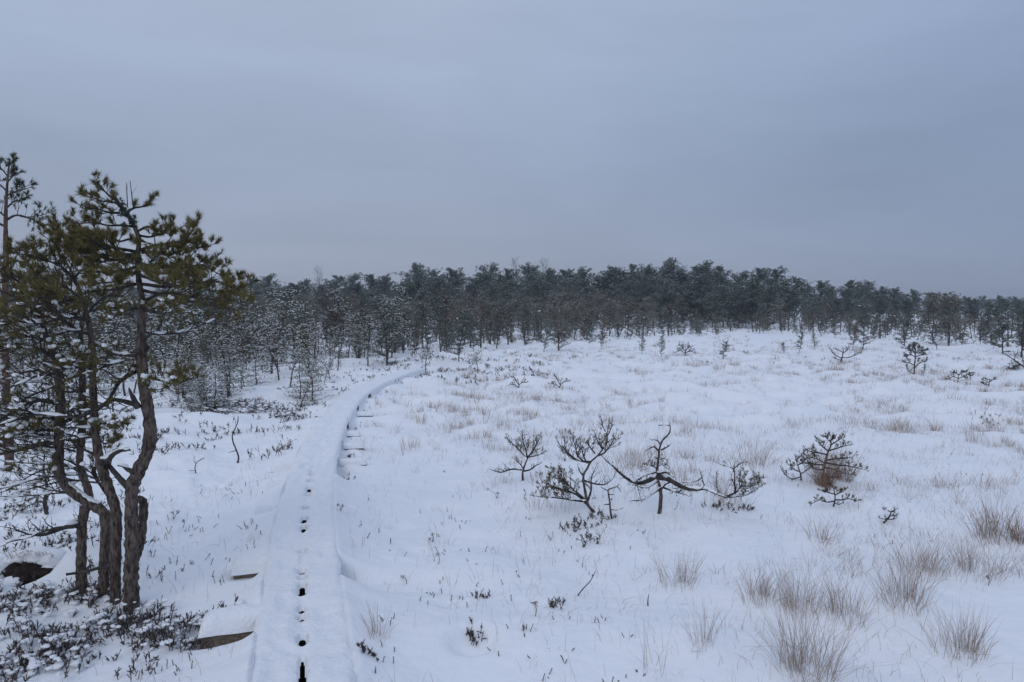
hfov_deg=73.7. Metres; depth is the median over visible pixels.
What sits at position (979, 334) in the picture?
bog pine
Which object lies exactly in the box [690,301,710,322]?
bog pine
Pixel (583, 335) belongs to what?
bog pine
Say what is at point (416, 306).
bog pine
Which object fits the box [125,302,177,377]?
snowy pine
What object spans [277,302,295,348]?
bog pine
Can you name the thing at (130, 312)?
bog pine
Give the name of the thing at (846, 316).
bog pine
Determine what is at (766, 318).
bog pine
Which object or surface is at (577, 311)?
bog pine
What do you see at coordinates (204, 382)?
snowy pine
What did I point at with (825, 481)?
grass tussock
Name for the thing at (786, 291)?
forest pine
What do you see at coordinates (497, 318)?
bog pine
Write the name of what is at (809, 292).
forest pine
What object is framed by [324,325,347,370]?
snowy pine
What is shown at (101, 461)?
bog pine
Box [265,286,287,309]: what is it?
forest pine
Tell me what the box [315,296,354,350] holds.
bog pine
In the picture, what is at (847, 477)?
grass tussock
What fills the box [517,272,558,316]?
forest pine
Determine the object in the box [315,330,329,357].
snowy pine
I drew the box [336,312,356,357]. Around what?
snowy pine
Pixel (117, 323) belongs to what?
snowy pine
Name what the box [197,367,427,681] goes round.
boardwalk
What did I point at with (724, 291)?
forest pine
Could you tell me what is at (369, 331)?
snowy pine
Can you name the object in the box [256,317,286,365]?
snowy pine
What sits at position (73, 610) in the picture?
heather
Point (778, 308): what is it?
bog pine
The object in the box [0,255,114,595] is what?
bog pine
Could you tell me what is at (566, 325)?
bog pine
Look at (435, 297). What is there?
bog pine
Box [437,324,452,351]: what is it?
bog pine
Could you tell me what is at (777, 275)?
forest pine
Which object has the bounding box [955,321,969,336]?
bog pine
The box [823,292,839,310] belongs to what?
forest pine
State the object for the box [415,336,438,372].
snowy pine
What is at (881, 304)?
forest pine
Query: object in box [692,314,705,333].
bog pine
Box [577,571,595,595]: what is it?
bare twig
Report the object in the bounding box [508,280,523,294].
forest pine
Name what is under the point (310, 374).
snowy pine
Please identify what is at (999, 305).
forest pine
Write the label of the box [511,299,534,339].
bog pine
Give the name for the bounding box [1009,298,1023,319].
forest pine
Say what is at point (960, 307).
forest pine
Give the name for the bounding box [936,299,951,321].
forest pine
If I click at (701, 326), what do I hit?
bog pine
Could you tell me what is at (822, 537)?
grass tussock
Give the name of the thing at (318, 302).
forest pine
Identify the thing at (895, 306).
forest pine
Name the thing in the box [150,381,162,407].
snowy pine
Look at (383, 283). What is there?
forest pine
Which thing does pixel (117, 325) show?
bog pine
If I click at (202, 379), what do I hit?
snowy pine
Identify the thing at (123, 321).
snowy pine
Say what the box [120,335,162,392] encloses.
snowy pine
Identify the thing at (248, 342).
bog pine
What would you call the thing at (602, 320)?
bog pine
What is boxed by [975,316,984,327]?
bog pine
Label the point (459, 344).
bog pine
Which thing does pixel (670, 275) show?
forest pine
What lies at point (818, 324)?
bog pine
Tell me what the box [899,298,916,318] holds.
forest pine
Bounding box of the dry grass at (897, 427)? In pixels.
[1,335,1023,681]
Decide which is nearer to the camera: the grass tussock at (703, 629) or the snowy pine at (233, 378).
the grass tussock at (703, 629)
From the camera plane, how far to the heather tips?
7.22 m
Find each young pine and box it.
[779,449,810,479]
[793,431,868,486]
[807,480,861,506]
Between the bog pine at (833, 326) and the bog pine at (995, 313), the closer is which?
the bog pine at (995, 313)
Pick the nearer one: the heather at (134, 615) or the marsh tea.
the heather at (134, 615)
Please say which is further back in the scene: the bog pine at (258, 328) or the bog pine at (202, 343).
the bog pine at (258, 328)
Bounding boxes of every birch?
[312,265,324,292]
[509,258,522,282]
[535,257,549,306]
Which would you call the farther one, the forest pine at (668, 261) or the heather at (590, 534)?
the forest pine at (668, 261)
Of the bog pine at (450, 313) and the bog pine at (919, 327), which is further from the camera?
the bog pine at (919, 327)
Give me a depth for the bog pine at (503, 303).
43.15 m
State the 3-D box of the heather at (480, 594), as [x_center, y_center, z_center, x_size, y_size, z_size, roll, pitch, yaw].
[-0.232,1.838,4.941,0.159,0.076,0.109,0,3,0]
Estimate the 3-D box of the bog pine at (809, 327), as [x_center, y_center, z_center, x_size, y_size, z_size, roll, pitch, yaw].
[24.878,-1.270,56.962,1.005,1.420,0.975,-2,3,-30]
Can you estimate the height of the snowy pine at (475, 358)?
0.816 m
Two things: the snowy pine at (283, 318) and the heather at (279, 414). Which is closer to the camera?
the heather at (279, 414)
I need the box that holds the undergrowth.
[8,292,1023,364]
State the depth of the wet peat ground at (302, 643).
4.14 m
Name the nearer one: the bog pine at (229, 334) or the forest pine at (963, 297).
the bog pine at (229, 334)
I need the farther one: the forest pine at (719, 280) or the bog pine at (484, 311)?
the forest pine at (719, 280)
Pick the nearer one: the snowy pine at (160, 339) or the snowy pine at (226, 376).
the snowy pine at (226, 376)
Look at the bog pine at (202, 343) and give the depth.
22.12 m
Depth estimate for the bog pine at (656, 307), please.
70.51 m
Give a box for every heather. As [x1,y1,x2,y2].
[0,500,55,520]
[0,569,54,610]
[0,579,97,617]
[0,614,75,664]
[0,628,100,677]
[0,655,40,681]
[8,496,68,513]
[33,575,98,609]
[34,621,98,650]
[40,530,94,547]
[63,495,104,503]
[71,578,123,607]
[80,606,146,638]
[93,595,181,641]
[105,607,201,651]
[148,605,225,649]
[165,395,236,408]
[180,593,243,643]
[189,397,271,413]
[231,397,284,412]
[268,406,295,418]
[356,638,378,660]
[466,617,485,644]
[470,589,490,598]
[548,597,566,609]
[559,516,602,531]
[581,529,601,543]
[589,508,616,519]
[701,499,739,512]
[739,503,753,509]
[970,410,999,424]
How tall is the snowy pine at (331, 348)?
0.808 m
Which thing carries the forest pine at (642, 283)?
on the snow ground at (424, 636)
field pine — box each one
[900,341,928,373]
[945,369,971,381]
[980,376,996,386]
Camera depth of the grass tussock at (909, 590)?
4.67 m
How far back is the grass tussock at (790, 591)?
4.63 m
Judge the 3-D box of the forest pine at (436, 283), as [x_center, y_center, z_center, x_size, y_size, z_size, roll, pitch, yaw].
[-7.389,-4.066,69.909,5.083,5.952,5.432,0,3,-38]
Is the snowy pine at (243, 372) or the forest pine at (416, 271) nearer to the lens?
the snowy pine at (243, 372)
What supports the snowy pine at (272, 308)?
on the snow ground at (424, 636)
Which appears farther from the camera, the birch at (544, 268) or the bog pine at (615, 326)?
the birch at (544, 268)
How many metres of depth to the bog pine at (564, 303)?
53.46 m
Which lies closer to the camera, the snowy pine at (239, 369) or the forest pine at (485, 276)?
the snowy pine at (239, 369)
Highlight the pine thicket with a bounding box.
[8,286,1022,349]
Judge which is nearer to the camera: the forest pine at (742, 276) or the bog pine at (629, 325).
the bog pine at (629, 325)
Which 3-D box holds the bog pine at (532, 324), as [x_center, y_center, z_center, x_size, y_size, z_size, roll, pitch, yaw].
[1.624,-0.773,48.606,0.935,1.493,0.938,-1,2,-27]
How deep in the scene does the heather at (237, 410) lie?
14.11 m
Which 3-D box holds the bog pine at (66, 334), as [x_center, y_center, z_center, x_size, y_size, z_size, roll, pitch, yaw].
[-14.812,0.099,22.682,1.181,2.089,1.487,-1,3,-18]
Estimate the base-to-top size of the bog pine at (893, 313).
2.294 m
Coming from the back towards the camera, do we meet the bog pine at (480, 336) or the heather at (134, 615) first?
the bog pine at (480, 336)
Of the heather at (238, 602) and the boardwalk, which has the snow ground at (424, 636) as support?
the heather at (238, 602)
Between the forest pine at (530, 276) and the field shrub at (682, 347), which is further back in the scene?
the forest pine at (530, 276)
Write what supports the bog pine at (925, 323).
on the snow ground at (424, 636)
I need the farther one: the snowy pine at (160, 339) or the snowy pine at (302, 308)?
the snowy pine at (302, 308)
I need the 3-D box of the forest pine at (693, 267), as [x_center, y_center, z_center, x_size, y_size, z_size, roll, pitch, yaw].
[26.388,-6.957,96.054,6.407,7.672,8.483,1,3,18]
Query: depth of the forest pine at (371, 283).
93.61 m
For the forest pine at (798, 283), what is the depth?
95.62 m
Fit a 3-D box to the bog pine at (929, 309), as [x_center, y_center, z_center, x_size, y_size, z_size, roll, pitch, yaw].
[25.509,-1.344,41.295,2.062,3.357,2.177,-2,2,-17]
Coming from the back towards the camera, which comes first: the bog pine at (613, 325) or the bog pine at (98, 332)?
the bog pine at (613, 325)
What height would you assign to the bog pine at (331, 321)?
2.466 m
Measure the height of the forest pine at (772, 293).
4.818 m
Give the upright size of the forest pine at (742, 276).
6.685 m
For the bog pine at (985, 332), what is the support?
on the snow ground at (424, 636)
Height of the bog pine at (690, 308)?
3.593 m
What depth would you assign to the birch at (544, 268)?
98.83 m
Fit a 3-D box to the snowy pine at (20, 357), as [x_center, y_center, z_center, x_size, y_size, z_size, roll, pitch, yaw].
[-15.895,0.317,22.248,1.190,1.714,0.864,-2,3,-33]
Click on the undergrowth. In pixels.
(880, 333)
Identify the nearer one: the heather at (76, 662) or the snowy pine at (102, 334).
the heather at (76, 662)
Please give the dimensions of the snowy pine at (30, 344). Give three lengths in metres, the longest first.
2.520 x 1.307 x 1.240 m
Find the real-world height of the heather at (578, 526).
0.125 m
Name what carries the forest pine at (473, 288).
on the snow ground at (424, 636)
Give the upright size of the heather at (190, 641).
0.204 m
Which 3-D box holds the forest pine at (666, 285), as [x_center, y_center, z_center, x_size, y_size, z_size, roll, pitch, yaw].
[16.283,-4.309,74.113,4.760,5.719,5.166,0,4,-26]
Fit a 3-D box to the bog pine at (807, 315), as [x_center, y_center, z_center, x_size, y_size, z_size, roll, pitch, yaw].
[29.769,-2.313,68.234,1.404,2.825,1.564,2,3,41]
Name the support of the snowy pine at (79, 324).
on the snow ground at (424, 636)
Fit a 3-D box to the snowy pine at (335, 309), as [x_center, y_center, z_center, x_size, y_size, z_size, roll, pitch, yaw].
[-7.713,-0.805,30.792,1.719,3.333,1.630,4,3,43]
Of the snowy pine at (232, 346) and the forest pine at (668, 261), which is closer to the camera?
the snowy pine at (232, 346)
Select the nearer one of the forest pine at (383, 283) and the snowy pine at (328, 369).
the snowy pine at (328, 369)
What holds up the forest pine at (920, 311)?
on the snow ground at (424, 636)
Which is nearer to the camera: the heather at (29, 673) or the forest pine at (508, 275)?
the heather at (29, 673)
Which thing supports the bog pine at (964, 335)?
on the snow ground at (424, 636)
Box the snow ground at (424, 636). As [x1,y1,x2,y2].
[0,312,1023,681]
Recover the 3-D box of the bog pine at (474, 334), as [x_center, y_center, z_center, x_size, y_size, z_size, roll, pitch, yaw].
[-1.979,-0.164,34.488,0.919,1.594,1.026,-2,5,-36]
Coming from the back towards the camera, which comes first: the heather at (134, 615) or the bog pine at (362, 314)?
the bog pine at (362, 314)
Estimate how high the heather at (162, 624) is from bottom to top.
0.214 m
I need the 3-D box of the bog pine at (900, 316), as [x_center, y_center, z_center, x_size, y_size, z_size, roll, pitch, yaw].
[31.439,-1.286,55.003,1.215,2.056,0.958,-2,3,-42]
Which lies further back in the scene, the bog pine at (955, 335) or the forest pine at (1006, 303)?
the forest pine at (1006, 303)
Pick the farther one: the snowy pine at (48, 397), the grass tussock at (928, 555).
the snowy pine at (48, 397)
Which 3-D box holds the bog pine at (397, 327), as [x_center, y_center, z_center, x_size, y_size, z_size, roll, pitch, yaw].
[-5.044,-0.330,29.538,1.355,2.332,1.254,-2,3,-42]
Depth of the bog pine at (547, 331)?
33.71 m
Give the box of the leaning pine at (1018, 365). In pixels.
[1004,351,1023,370]
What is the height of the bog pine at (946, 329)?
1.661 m
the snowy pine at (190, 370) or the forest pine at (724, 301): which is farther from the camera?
the forest pine at (724, 301)
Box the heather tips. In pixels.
[0,339,988,681]
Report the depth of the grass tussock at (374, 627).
4.10 m
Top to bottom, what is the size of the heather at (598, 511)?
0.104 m
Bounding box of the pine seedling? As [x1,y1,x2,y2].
[878,506,897,522]
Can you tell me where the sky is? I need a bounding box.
[0,0,1023,311]
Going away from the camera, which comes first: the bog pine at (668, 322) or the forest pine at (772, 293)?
the bog pine at (668, 322)
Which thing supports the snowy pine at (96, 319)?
on the snow ground at (424, 636)
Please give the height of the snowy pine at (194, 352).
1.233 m
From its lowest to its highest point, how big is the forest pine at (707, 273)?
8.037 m
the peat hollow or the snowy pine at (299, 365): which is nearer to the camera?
the peat hollow
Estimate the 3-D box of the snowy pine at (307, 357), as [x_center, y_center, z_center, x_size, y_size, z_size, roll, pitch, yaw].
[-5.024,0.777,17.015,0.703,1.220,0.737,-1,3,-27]
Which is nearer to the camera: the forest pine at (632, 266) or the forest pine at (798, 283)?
the forest pine at (632, 266)
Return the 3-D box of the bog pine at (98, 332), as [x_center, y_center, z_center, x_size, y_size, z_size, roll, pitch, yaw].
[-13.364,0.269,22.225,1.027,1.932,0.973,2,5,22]
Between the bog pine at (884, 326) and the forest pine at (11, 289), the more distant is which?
the forest pine at (11, 289)
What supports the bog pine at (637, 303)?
on the snow ground at (424, 636)
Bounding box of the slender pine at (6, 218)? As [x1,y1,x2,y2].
[0,151,85,469]
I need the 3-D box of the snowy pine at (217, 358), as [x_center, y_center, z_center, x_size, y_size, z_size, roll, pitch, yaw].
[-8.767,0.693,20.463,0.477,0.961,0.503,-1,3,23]
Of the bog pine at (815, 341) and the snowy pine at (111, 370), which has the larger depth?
the bog pine at (815, 341)
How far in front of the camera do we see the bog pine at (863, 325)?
36.09 m
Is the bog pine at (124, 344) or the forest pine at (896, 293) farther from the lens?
the forest pine at (896, 293)
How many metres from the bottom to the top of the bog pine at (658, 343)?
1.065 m
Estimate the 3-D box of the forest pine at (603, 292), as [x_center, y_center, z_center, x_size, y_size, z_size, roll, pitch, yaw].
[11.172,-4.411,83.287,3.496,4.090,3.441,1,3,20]
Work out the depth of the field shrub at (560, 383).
18.82 m
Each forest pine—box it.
[8,283,15,297]
[121,287,136,297]
[153,287,171,294]
[179,285,215,296]
[244,278,264,298]
[250,289,261,308]
[251,273,283,315]
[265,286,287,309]
[277,283,304,301]
[296,278,317,299]
[309,283,334,319]
[311,295,324,320]
[318,273,347,296]
[320,290,347,316]
[334,272,368,305]
[347,280,370,307]
[348,296,369,316]
[357,287,377,323]
[360,273,382,294]
[372,274,398,300]
[386,280,408,298]
[394,262,438,295]
[397,280,425,315]
[409,277,440,314]
[414,273,461,313]
[426,268,446,287]
[432,267,470,300]
[445,281,460,301]
[453,272,469,294]
[461,282,484,311]
[463,272,498,310]
[471,262,503,306]
[474,283,509,322]
[485,267,525,302]
[493,277,522,316]
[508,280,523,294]
[510,283,530,318]
[516,273,536,297]
[517,261,545,290]
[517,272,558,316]
[529,267,566,307]
[554,268,586,306]
[572,266,604,298]
[577,286,605,319]
[588,266,621,312]
[598,289,612,315]
[603,268,638,316]
[612,263,658,315]
[622,271,656,321]
[637,263,666,298]
[637,276,685,323]
[654,257,694,287]
[654,264,685,309]
[672,270,694,313]
[678,275,718,324]
[686,260,723,296]
[686,266,710,314]
[695,284,747,327]
[706,264,732,300]
[718,284,749,322]
[721,270,760,309]
[725,289,755,324]
[736,278,768,325]
[739,267,777,310]
[753,285,790,324]
[759,265,796,301]
[774,286,806,325]
[783,287,801,313]
[787,276,811,314]
[801,285,812,303]
[803,280,835,312]
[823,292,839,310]
[823,297,845,323]
[826,286,838,298]
[833,279,869,314]
[837,297,858,321]
[848,284,874,312]
[854,280,885,311]
[864,291,881,314]
[867,298,888,322]
[874,286,890,313]
[882,286,907,307]
[886,299,906,321]
[894,294,916,313]
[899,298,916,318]
[903,289,922,308]
[914,298,937,317]
[917,292,940,314]
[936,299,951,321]
[943,297,971,318]
[959,296,978,314]
[960,297,985,325]
[968,298,984,317]
[977,295,987,311]
[981,298,997,320]
[992,295,1007,311]
[992,298,1005,316]
[997,298,1014,322]
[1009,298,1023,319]
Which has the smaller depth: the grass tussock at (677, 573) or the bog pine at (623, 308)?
the grass tussock at (677, 573)
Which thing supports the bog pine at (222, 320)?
on the snow ground at (424, 636)
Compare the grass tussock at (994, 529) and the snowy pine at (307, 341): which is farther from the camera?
the snowy pine at (307, 341)
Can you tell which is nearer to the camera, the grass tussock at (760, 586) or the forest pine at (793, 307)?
the grass tussock at (760, 586)
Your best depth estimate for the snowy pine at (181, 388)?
14.72 m
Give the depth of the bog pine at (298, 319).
29.48 m
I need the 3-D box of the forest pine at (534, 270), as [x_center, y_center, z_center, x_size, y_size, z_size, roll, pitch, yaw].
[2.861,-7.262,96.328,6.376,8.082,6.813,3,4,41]
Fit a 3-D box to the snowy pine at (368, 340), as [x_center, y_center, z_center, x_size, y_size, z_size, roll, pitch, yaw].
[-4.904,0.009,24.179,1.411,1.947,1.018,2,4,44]
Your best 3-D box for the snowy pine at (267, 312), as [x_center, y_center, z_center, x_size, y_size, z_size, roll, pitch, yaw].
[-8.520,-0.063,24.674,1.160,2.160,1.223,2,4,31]
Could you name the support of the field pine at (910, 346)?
on the snow ground at (424, 636)
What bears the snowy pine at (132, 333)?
on the snow ground at (424, 636)
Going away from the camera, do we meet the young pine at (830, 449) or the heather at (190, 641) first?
the heather at (190, 641)
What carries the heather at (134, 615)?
on the snow ground at (424, 636)
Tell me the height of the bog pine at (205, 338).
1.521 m
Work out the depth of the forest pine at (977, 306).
84.08 m
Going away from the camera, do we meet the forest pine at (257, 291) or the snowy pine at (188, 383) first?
the snowy pine at (188, 383)
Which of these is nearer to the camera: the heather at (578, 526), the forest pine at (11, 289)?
the heather at (578, 526)
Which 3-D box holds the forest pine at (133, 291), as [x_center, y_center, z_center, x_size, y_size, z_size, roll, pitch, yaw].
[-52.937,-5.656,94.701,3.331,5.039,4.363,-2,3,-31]
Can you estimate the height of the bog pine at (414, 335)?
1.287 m
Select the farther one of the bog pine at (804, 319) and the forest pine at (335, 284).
the forest pine at (335, 284)
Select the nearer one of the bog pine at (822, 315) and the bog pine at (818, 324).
the bog pine at (818, 324)
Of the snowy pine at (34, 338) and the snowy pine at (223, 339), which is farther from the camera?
the snowy pine at (34, 338)
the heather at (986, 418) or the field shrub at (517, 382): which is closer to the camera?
the heather at (986, 418)
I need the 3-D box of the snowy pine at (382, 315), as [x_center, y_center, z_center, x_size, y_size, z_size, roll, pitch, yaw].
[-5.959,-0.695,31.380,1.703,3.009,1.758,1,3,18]
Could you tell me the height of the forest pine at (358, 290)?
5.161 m
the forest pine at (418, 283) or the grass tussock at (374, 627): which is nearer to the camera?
the grass tussock at (374, 627)
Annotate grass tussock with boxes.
[359,596,396,640]
[611,441,658,469]
[633,614,678,678]
[648,540,708,591]
[676,587,729,653]
[728,432,786,470]
[729,560,795,608]
[744,582,907,681]
[763,552,853,620]
[791,437,859,487]
[796,515,845,545]
[802,566,885,631]
[819,446,869,482]
[860,538,951,615]
[871,522,973,582]
[904,593,1021,667]
[938,525,1022,584]
[947,491,1023,548]
[1000,513,1023,544]
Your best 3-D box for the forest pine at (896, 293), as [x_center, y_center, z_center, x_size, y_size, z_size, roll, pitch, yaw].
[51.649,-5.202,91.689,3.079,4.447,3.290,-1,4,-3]
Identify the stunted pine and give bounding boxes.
[490,430,546,480]
[529,415,622,512]
[599,423,765,513]
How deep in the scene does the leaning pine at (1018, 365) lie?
23.81 m
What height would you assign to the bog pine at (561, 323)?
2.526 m
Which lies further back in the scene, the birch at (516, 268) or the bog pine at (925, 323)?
the birch at (516, 268)
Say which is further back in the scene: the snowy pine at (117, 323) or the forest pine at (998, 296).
the forest pine at (998, 296)
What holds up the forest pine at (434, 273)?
on the snow ground at (424, 636)
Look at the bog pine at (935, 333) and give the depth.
36.47 m
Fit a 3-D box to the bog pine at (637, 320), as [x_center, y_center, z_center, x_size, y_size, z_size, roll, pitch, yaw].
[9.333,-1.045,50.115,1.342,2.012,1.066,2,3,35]
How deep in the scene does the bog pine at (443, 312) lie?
34.55 m
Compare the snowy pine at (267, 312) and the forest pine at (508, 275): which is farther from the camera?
the forest pine at (508, 275)
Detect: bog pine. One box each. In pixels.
[0,168,262,611]
[0,222,137,604]
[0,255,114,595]
[0,267,132,593]
[46,314,86,353]
[74,311,104,358]
[92,321,117,373]
[101,322,131,364]
[117,329,135,360]
[124,295,147,338]
[129,306,170,360]
[148,317,185,362]
[180,298,224,363]
[181,302,211,358]
[193,327,219,362]
[194,338,213,366]
[199,294,234,356]
[200,296,219,348]
[213,308,235,351]
[216,299,263,354]
[220,325,243,364]
[228,330,259,370]
[236,307,264,344]
[246,320,262,357]
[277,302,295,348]
[278,298,312,355]
[279,299,328,353]
[287,304,327,347]
[310,291,335,344]
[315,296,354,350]
[320,308,348,355]
[332,292,363,332]
[346,308,372,346]
[347,327,367,357]
[357,307,377,350]
[360,286,416,365]
[382,307,407,356]
[382,324,402,357]
[395,305,418,348]
[403,323,424,354]
[408,298,441,349]
[408,300,424,334]
[408,328,423,353]
[417,291,460,347]
[428,291,464,349]
[434,299,459,345]
[436,324,456,344]
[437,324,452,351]
[441,309,477,360]
[457,309,479,342]
[467,324,478,351]
[474,325,487,347]
[475,301,493,332]
[485,302,508,348]
[486,314,506,341]
[490,299,514,339]
[502,306,515,330]
[508,329,516,341]
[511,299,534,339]
[512,296,534,336]
[517,318,533,345]
[518,306,536,331]
[527,314,545,342]
[529,322,538,337]
[531,295,551,330]
[535,322,555,347]
[537,329,544,341]
[539,292,577,350]
[548,297,570,329]
[555,312,571,336]
[561,321,573,340]
[568,300,587,339]
[576,302,596,334]
[578,301,597,330]
[579,326,586,338]
[584,325,596,341]
[590,298,604,327]
[597,317,609,340]
[598,300,622,335]
[598,331,607,345]
[600,301,618,333]
[614,306,627,333]
[614,320,624,336]
[618,298,640,334]
[626,320,635,337]
[630,292,647,319]
[630,313,648,337]
[638,335,645,350]
[646,308,659,332]
[650,300,667,324]
[656,311,671,333]
[657,335,666,356]
[666,317,677,335]
[675,324,681,333]
[681,299,698,325]
[689,311,698,328]
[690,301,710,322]
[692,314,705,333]
[695,321,700,333]
[695,321,705,333]
[711,311,725,334]
[719,341,733,357]
[733,312,744,327]
[751,310,764,333]
[759,305,774,329]
[759,315,769,332]
[770,298,791,329]
[796,332,804,353]
[798,317,807,331]
[800,300,819,326]
[802,304,815,329]
[805,318,815,332]
[811,332,819,348]
[815,309,828,328]
[816,319,826,333]
[820,319,829,333]
[821,301,836,326]
[829,320,839,337]
[841,312,853,327]
[847,325,862,344]
[848,314,875,348]
[881,320,890,337]
[882,317,890,332]
[886,316,897,333]
[887,310,899,327]
[893,313,919,346]
[896,313,906,333]
[914,291,958,341]
[915,326,923,337]
[919,314,929,332]
[924,292,969,345]
[925,324,944,348]
[940,319,951,337]
[952,328,961,341]
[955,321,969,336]
[956,331,968,343]
[971,325,986,343]
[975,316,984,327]
[980,324,989,342]
[981,318,998,338]
[985,301,1022,353]
[988,328,1000,347]
[996,307,1023,355]
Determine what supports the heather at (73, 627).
on the snow ground at (424, 636)
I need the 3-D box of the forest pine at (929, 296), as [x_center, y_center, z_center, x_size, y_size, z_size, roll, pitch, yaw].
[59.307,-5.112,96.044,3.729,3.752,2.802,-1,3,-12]
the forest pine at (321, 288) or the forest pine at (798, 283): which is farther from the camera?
the forest pine at (798, 283)
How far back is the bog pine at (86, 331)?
25.58 m
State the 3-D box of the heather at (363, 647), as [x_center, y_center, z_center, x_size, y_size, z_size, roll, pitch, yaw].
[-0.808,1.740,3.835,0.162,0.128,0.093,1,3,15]
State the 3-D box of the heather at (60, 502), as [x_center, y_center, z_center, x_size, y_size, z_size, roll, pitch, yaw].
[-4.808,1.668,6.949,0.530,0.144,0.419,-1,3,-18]
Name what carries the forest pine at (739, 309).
on the snow ground at (424, 636)
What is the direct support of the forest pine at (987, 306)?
on the snow ground at (424, 636)
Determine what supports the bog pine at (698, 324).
on the snow ground at (424, 636)
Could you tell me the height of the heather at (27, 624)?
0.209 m
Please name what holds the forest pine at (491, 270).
on the snow ground at (424, 636)
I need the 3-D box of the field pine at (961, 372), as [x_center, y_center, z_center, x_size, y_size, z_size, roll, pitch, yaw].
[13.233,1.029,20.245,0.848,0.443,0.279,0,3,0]
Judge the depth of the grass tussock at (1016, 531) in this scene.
6.11 m
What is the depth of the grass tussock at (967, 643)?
4.11 m
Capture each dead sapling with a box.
[26,456,52,514]
[601,484,622,518]
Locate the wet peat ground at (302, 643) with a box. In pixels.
[299,489,310,681]
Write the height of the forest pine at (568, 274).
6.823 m
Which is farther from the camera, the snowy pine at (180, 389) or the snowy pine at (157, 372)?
the snowy pine at (157, 372)
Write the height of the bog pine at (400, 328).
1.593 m
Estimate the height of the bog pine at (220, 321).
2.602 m
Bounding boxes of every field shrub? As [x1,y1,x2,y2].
[508,376,527,387]
[548,373,570,387]
[673,341,694,353]
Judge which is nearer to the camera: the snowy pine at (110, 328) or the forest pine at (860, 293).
the snowy pine at (110, 328)
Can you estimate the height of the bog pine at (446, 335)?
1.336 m
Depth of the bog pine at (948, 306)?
40.16 m
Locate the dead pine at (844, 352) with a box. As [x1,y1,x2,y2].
[828,346,862,361]
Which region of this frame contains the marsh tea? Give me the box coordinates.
[576,534,592,546]
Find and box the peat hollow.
[1,545,65,586]
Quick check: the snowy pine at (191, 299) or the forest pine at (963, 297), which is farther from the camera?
the forest pine at (963, 297)
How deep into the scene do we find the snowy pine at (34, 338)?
18.07 m
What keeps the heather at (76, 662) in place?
on the snow ground at (424, 636)
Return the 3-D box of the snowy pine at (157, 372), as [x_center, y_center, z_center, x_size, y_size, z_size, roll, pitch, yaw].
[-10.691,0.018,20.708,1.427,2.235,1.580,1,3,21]
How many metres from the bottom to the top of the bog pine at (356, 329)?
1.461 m
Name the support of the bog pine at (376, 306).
on the snow ground at (424, 636)
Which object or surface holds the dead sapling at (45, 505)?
on the snow ground at (424, 636)
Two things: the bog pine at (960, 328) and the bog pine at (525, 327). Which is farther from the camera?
the bog pine at (960, 328)
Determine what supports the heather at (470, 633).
on the snow ground at (424, 636)
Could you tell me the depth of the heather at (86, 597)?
4.59 m
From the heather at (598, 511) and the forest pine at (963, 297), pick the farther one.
the forest pine at (963, 297)
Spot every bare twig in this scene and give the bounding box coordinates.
[228,416,239,462]
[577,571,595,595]
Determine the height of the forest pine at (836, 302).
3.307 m
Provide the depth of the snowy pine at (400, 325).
31.89 m
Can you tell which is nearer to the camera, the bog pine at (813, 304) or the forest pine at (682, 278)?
the bog pine at (813, 304)
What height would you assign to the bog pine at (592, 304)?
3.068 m
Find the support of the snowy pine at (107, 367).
on the snow ground at (424, 636)
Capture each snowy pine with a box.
[0,340,34,386]
[0,364,18,397]
[9,338,34,374]
[15,300,43,375]
[16,316,88,398]
[18,296,51,381]
[20,326,101,407]
[24,297,132,387]
[34,357,74,406]
[62,306,135,376]
[65,296,119,364]
[76,310,104,340]
[88,349,123,411]
[96,315,154,395]
[96,342,119,383]
[103,303,126,342]
[105,300,135,331]
[113,315,149,364]
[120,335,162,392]
[121,295,175,367]
[124,296,160,347]
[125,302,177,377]
[134,312,173,374]
[149,288,213,393]
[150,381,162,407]
[158,331,204,399]
[158,353,211,391]
[159,362,207,400]
[163,285,212,360]
[172,378,190,402]
[180,360,227,404]
[181,376,233,411]
[182,365,247,411]
[183,309,226,365]
[184,379,231,411]
[185,339,200,366]
[189,369,208,391]
[190,384,216,402]
[191,324,263,395]
[195,318,237,365]
[199,295,248,357]
[207,284,273,364]
[208,364,255,395]
[211,363,241,397]
[212,348,225,373]
[219,287,252,360]
[224,334,247,371]
[232,355,249,384]
[233,286,309,373]
[233,359,259,388]
[237,350,277,384]
[239,309,265,358]
[239,317,261,369]
[250,317,289,379]
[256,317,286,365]
[257,290,289,345]
[259,310,290,362]
[269,304,298,352]
[276,323,318,385]
[276,350,325,398]
[283,367,325,405]
[286,304,329,367]
[287,357,333,401]
[289,314,312,349]
[290,321,323,354]
[295,348,318,384]
[312,350,332,378]
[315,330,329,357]
[320,358,336,382]
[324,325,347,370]
[325,287,353,352]
[325,341,336,356]
[334,349,344,364]
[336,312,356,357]
[339,312,366,356]
[349,325,366,357]
[352,315,385,366]
[360,286,416,359]
[362,316,375,356]
[369,295,399,354]
[388,301,411,352]
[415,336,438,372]
[470,350,481,372]
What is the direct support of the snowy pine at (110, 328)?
on the snow ground at (424, 636)
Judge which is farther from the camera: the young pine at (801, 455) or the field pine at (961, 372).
the field pine at (961, 372)
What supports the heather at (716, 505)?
on the snow ground at (424, 636)
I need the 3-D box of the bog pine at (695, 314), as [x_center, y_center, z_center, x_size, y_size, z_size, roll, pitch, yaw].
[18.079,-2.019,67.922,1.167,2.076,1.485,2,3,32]
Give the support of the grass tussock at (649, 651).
on the snow ground at (424, 636)
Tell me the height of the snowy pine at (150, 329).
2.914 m
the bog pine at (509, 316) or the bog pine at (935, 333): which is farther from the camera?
the bog pine at (509, 316)
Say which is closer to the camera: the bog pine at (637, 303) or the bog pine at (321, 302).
the bog pine at (321, 302)

